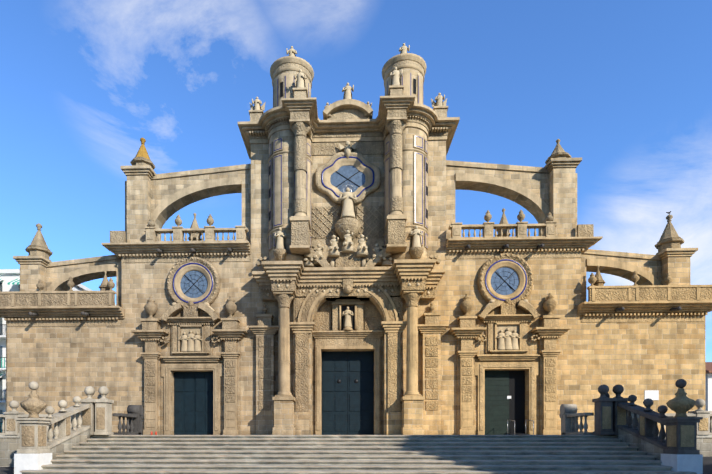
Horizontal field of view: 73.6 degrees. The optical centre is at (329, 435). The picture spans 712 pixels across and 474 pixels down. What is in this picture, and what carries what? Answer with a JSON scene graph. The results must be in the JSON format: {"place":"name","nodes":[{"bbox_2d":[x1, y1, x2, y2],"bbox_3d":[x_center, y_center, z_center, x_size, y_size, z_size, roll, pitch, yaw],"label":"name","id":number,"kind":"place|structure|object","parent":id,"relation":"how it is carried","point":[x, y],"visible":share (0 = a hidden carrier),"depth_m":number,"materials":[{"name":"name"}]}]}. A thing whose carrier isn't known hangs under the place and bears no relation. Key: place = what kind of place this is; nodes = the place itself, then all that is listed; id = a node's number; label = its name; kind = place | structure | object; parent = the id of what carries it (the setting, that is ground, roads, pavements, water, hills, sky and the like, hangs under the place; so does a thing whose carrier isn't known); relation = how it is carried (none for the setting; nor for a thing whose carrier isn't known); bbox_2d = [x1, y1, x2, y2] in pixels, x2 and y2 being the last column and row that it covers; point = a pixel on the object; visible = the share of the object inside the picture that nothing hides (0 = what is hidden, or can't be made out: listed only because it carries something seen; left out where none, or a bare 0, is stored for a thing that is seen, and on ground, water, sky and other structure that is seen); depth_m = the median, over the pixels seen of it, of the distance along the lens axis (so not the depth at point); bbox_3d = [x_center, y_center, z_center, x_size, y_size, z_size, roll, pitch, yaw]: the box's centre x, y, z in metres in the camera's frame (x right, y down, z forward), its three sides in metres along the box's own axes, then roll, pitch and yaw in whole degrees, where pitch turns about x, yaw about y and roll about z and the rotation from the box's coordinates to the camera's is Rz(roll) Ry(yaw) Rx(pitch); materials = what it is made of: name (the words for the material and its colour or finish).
{"place":"outdoors","nodes":[
{"label":"outdoors","id":0,"kind":"place"},
{"bbox_2d":[238,43,459,266],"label":"facade","id":1,"kind":"structure","parent":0,"point":[291,128],"depth_m":28.64,"materials":[{"name":"beige stone"}]},
{"bbox_2d":[6,140,704,434],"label":"cathedral walls","id":2,"kind":"structure","parent":0,"point":[67,364],"depth_m":29.87,"materials":[{"name":"beige stone"}]},
{"bbox_2d":[0,138,683,317],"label":"finials","id":3,"kind":"object","parent":2,"relation":"on","point":[669,238],"visible":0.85,"depth_m":29.58,"materials":[{"name":"beige stone"}]},
{"bbox_2d":[248,248,448,434],"bbox_3d":[1.126,-5.752,28.839,12.300,11.414,3.450,0,0,2],"label":"main portal","id":4,"kind":"object","parent":2,"relation":"attached to","point":[394,293],"visible":0.94,"depth_m":28.86,"materials":[{"name":"beige stone"}]},
{"bbox_2d":[167,152,532,309],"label":"round windows","id":5,"kind":"structure","parent":2,"relation":"in","point":[502,277],"depth_m":29.52,"materials":[{"name":"beige stone"}]},
{"bbox_2d":[131,298,571,434],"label":"side portals","id":6,"kind":"object","parent":2,"relation":"attached to","point":[197,394],"visible":0.98,"depth_m":29.57,"materials":[{"name":"beige stone"}]},
{"bbox_2d":[0,221,711,326],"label":"balustrades","id":7,"kind":"object","parent":2,"relation":"attached to","point":[642,300],"visible":0.96,"depth_m":29.29,"materials":[{"name":"beige stone"}]},
{"bbox_2d":[0,457,711,473],"bbox_3d":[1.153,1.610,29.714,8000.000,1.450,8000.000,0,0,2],"label":"ground","id":8,"kind":"structure","parent":0,"point":[707,465],"depth_m":19.51,"materials":[{"name":"grey stone"}]},
{"bbox_2d":[0,269,115,432],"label":"background building","id":9,"kind":"structure","parent":8,"relation":"on","point":[9,279],"depth_m":44.70,"materials":[{"name":"white paint"}]},
{"bbox_2d":[0,435,711,466],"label":"terrace","id":10,"kind":"structure","parent":8,"relation":"on","point":[9,445],"depth_m":21.23,"materials":[{"name":"beige stone"}]},
{"bbox_2d":[112,405,143,434],"bbox_3d":[-9.574,-0.782,22.568,0.600,1.474,2.250,0,0,2],"label":"balustrade","id":11,"kind":"object","parent":10,"relation":"on","point":[134,416],"visible":1,"depth_m":23.10,"materials":[{"name":"grey stone"}]},
{"bbox_2d":[0,399,711,434],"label":"terrace balustrade","id":12,"kind":"object","parent":10,"relation":"on","point":[10,426],"visible":0.23,"depth_m":21.04,"materials":[{"name":"grey stone"}]},
{"bbox_2d":[559,404,593,434],"bbox_3d":[11.416,-0.782,21.916,0.600,1.474,2.250,0,0,2],"label":"balustrade","id":13,"kind":"object","parent":10,"relation":"on","point":[569,415],"visible":0.98,"depth_m":22.45,"materials":[{"name":"grey stone"}]},
{"bbox_2d":[20,435,696,473],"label":"stairs","id":14,"kind":"structure","parent":8,"relation":"on","point":[353,454],"depth_m":18.14,"materials":[{"name":"grey stone"}]},
{"bbox_2d":[14,381,113,473],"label":"stair balustrade","id":15,"kind":"object","parent":14,"relation":"on","point":[38,449],"visible":1,"depth_m":18.55,"materials":[{"name":"beige stone"}]},
{"bbox_2d":[592,379,702,473],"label":"stair balustrade","id":16,"kind":"object","parent":14,"relation":"on","point":[676,449],"visible":1,"depth_m":17.77,"materials":[{"name":"grey stone"}]},
{"bbox_2d":[705,362,711,410],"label":"house","id":17,"kind":"structure","parent":8,"relation":"on","point":[708,386],"depth_m":34.89,"materials":[{"name":"grey paint"}]},
{"bbox_2d":[0,0,711,361],"label":"sky","id":18,"kind":"structure","parent":0,"point":[624,87],"materials":[{"name":"blue"}]},
{"bbox_2d":[506,420,533,434],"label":"handrail","id":19,"kind":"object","parent":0,"point":[507,433],"depth_m":28.57,"materials":[{"name":"silver metal"}]}
]}

